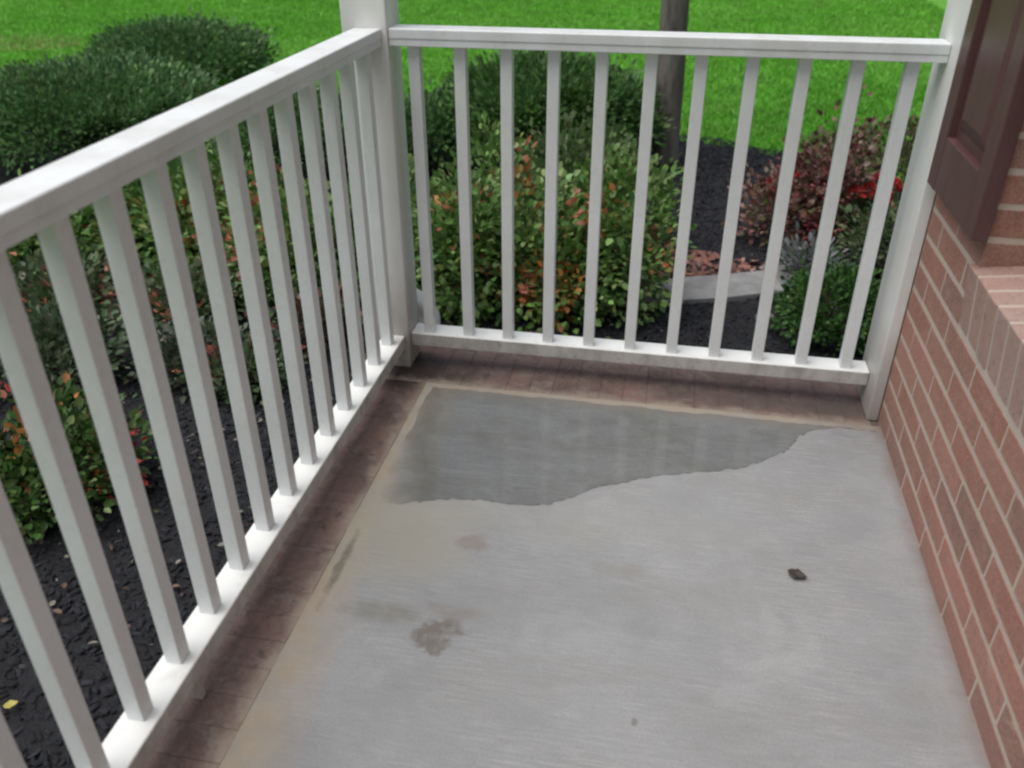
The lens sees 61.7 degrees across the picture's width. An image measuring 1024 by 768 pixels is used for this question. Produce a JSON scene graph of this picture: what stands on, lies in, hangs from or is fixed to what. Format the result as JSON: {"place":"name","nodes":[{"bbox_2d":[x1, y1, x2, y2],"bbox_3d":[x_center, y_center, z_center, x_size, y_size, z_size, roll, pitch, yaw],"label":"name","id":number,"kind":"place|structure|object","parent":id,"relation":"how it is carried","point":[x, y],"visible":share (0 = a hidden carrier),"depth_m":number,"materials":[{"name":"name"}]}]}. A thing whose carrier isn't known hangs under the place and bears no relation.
{"place":"outdoors","nodes":[
{"label":"outdoors","id":0,"kind":"place"},
{"bbox_2d":[0,103,902,767],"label":"mulch bed","id":1,"kind":"object","parent":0,"point":[84,663],"visible":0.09,"depth_m":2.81,"materials":[{"name":"soil"}]},
{"bbox_2d":[6,166,108,294],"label":"azalea","id":2,"kind":"object","parent":1,"relation":"on","point":[19,251],"visible":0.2,"depth_m":4.22,"materials":[{"name":"green plant"}]},
{"bbox_2d":[0,295,130,400],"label":"ground plant","id":3,"kind":"object","parent":1,"relation":"on","point":[45,325],"visible":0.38,"depth_m":3.34,"materials":[{"name":"green plant"}]},
{"bbox_2d":[11,238,119,320],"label":"ground plant","id":4,"kind":"object","parent":1,"relation":"on","point":[30,278],"visible":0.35,"depth_m":3.87,"materials":[{"name":"green plant"}]},
{"bbox_2d":[27,278,120,345],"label":"plant","id":5,"kind":"object","parent":1,"relation":"on","point":[110,298],"visible":0.02,"depth_m":4.13,"materials":[{"name":"plant"}]},
{"bbox_2d":[0,372,158,544],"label":"azalea","id":6,"kind":"object","parent":1,"relation":"on","point":[22,481],"visible":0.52,"depth_m":2.70,"materials":[{"name":"green plant"}]},
{"bbox_2d":[0,39,220,174],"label":"evergreen shrub","id":7,"kind":"object","parent":1,"relation":"on","point":[68,90],"visible":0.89,"depth_m":5.93,"materials":[{"name":"green plant"}]},
{"bbox_2d":[70,139,224,274],"bbox_3d":[-1.876,-1.009,4.573,1.001,0.668,1.036,-13,33,-20],"label":"azalea","id":8,"kind":"object","parent":1,"relation":"on","point":[129,189],"visible":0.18,"depth_m":4.35,"materials":[{"name":"green plant"}]},
{"bbox_2d":[107,252,245,337],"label":"ground plant","id":9,"kind":"object","parent":1,"relation":"on","point":[156,288],"visible":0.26,"depth_m":3.79,"materials":[{"name":"green plant"}]},
{"bbox_2d":[76,6,282,81],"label":"evergreen shrub","id":10,"kind":"object","parent":1,"relation":"on","point":[197,40],"visible":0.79,"depth_m":8.05,"materials":[{"name":"green plant"}]},
{"bbox_2d":[120,315,276,403],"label":"ground plant","id":11,"kind":"object","parent":1,"relation":"on","point":[170,351],"visible":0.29,"depth_m":3.39,"materials":[{"name":"green plant"}]},
{"bbox_2d":[125,136,289,277],"bbox_3d":[-1.438,-0.885,4.335,0.986,0.709,1.008,5,31,9],"label":"azalea","id":12,"kind":"object","parent":1,"relation":"on","point":[182,203],"visible":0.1,"depth_m":4.23,"materials":[{"name":"green plant"}]},
{"bbox_2d":[172,309,307,405],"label":"ground plant","id":13,"kind":"object","parent":1,"relation":"on","point":[218,370],"visible":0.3,"depth_m":3.33,"materials":[{"name":"green plant"}]},
{"bbox_2d":[208,82,345,171],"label":"evergreen shrub","id":14,"kind":"object","parent":1,"relation":"on","point":[244,135],"visible":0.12,"depth_m":5.58,"materials":[{"name":"green plant"}]},
{"bbox_2d":[202,173,360,318],"bbox_3d":[-1.054,-0.723,4.074,0.904,0.701,0.846,-19,36,-29],"label":"azalea","id":15,"kind":"object","parent":1,"relation":"on","point":[227,234],"visible":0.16,"depth_m":3.95,"materials":[{"name":"green plant"}]},
{"bbox_2d":[268,283,365,357],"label":"ground plant","id":16,"kind":"object","parent":1,"relation":"on","point":[300,318],"visible":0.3,"depth_m":3.67,"materials":[{"name":"green plant"}]},
{"bbox_2d":[1,258,692,707],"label":"fallen leaves","id":17,"kind":"object","parent":1,"relation":"on","point":[159,510],"depth_m":2.60,"materials":[{"name":"plant"}]},
{"bbox_2d":[311,153,458,300],"bbox_3d":[-0.608,-0.836,4.123,0.767,0.847,0.733,-23,38,-33],"label":"azalea","id":18,"kind":"object","parent":1,"relation":"on","point":[412,187],"visible":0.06,"depth_m":4.07,"materials":[{"name":"green plant"}]},
{"bbox_2d":[404,78,481,175],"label":"evergreen shrub","id":19,"kind":"object","parent":1,"relation":"on","point":[433,99],"visible":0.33,"depth_m":5.61,"materials":[{"name":"green plant"}]},
{"bbox_2d":[412,109,610,331],"bbox_3d":[-0.045,-0.755,3.941,1.048,0.888,1.056,5,31,9],"label":"azalea","id":20,"kind":"object","parent":1,"relation":"on","point":[486,231],"visible":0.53,"depth_m":3.81,"materials":[{"name":"green plant"}]},
{"bbox_2d":[430,48,675,168],"bbox_3d":[0.217,-1.867,5.815,1.799,0.864,1.449,5,31,9],"label":"evergreen shrub","id":21,"kind":"object","parent":1,"relation":"on","point":[624,94],"visible":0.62,"depth_m":5.50,"materials":[{"name":"green plant"}]},
{"bbox_2d":[476,101,681,230],"bbox_3d":[0.407,-1.067,4.553,1.034,0.789,1.073,-22,37,-31],"label":"azalea","id":22,"kind":"object","parent":1,"relation":"on","point":[571,150],"visible":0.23,"depth_m":4.46,"materials":[{"name":"green plant"}]},
{"bbox_2d":[495,131,697,335],"bbox_3d":[0.364,-0.677,3.887,0.951,0.811,0.917,5,31,9],"label":"azalea","id":23,"kind":"object","parent":1,"relation":"on","point":[617,222],"visible":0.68,"depth_m":3.78,"materials":[{"name":"green plant"}]},
{"bbox_2d":[650,0,689,164],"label":"young tree","id":24,"kind":"object","parent":1,"relation":"on","point":[674,15],"visible":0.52,"depth_m":5.79,"materials":[{"name":"brown plant"}]},
{"bbox_2d":[612,242,789,276],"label":"bark litter","id":25,"kind":"object","parent":1,"relation":"on","point":[700,258],"visible":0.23,"depth_m":4.45,"materials":[{"name":"brown wood"}]},
{"bbox_2d":[777,264,793,274],"bbox_3d":[1.386,-0.577,4.378,0.121,0.072,0.090,5,31,9],"label":"stone","id":26,"kind":"object","parent":1,"relation":"on","point":[781,269],"visible":0.28,"depth_m":4.34,"materials":[{"name":"grey stone"}]},
{"bbox_2d":[760,220,852,284],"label":"dusty plant","id":27,"kind":"object","parent":1,"relation":"on","point":[802,246],"visible":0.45,"depth_m":4.22,"materials":[{"name":"grey plant"}]},
{"bbox_2d":[720,85,898,256],"bbox_3d":[1.624,-1.192,4.651,0.893,0.897,0.796,5,31,9],"label":"barberry","id":28,"kind":"object","parent":1,"relation":"on","point":[806,201],"visible":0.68,"depth_m":4.58,"materials":[{"name":"red plant"}]},
{"bbox_2d":[768,246,883,357],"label":"shrub","id":29,"kind":"object","parent":1,"relation":"on","point":[840,278],"visible":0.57,"depth_m":3.63,"materials":[{"name":"green plant"}]},
{"bbox_2d":[807,114,918,204],"bbox_3d":[2.144,-1.226,4.918,0.899,0.686,0.918,5,31,9],"label":"barberry","id":30,"kind":"object","parent":1,"relation":"on","point":[906,149],"visible":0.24,"depth_m":4.82,"materials":[{"name":"red plant"}]},
{"bbox_2d":[830,173,903,257],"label":"flowering plant","id":31,"kind":"object","parent":1,"relation":"on","point":[899,186],"visible":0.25,"depth_m":4.51,"materials":[{"name":"green plant"}]},
{"bbox_2d":[834,192,900,279],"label":"trailing plant","id":32,"kind":"object","parent":1,"relation":"on","point":[855,241],"visible":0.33,"depth_m":4.18,"materials":[{"name":"green plant"}]},
{"bbox_2d":[0,0,947,185],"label":"lawn","id":33,"kind":"structure","parent":0,"point":[941,4],"depth_m":9.97,"materials":[{"name":"green plant"}]},
{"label":"porch foundation","id":34,"kind":"structure","parent":33,"relation":"on","visible":0},
{"bbox_2d":[144,346,989,767],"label":"porch floor","id":35,"kind":"structure","parent":34,"relation":"on","point":[662,620],"depth_m":1.71,"materials":[{"name":"concrete"}]},
{"bbox_2d":[0,28,404,767],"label":"porch railing","id":36,"kind":"object","parent":35,"relation":"on","point":[46,202],"visible":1,"depth_m":1.45,"materials":[{"name":"white paint"}]},
{"bbox_2d":[339,0,419,366],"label":"porch post","id":37,"kind":"object","parent":35,"relation":"on","point":[386,61],"visible":0.45,"depth_m":2.28,"materials":[{"name":"paint"}]},
{"bbox_2d":[416,288,439,324],"bbox_3d":[-0.244,-1.106,2.277,0.369,3.080,0.112,-25,39,-36],"label":"downspout","id":38,"kind":"object","parent":37,"relation":"attached to","point":[420,306],"visible":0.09,"depth_m":2.70,"materials":[{"name":"paint"}]},
{"bbox_2d":[388,24,951,384],"bbox_3d":[0.340,-0.449,2.249,1.294,0.884,0.083,5,31,9],"label":"porch railing","id":39,"kind":"object","parent":37,"relation":"attached to","point":[912,54],"visible":1,"depth_m":2.19,"materials":[{"name":"white paint"}]},
{"bbox_2d":[409,387,876,504],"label":"puddle","id":40,"kind":"object","parent":35,"relation":"on","point":[498,447],"visible":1,"depth_m":2.22,"materials":[{"name":"liquid"}]},
{"bbox_2d":[788,569,806,577],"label":"fallen leaf","id":41,"kind":"object","parent":35,"relation":"on","point":[795,573],"visible":1,"depth_m":1.80,"materials":[{"name":"brown plant"}]},
{"bbox_2d":[877,121,1023,767],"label":"brick wall","id":42,"kind":"structure","parent":35,"relation":"on","point":[950,419],"depth_m":1.63,"materials":[{"name":"red brick"}]},
{"bbox_2d":[857,0,971,420],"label":"half post","id":43,"kind":"object","parent":42,"relation":"attached to","point":[912,219],"visible":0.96,"depth_m":2.10,"materials":[{"name":"paint"}]},
{"bbox_2d":[927,0,1023,241],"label":"window shutter","id":44,"kind":"object","parent":42,"relation":"attached to","point":[981,126],"depth_m":1.65,"materials":[{"name":"paint"}]},
{"bbox_2d":[612,270,792,306],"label":"path","id":45,"kind":"structure","parent":0,"point":[742,287],"depth_m":4.18,"materials":[{"name":"concrete"}]}
]}

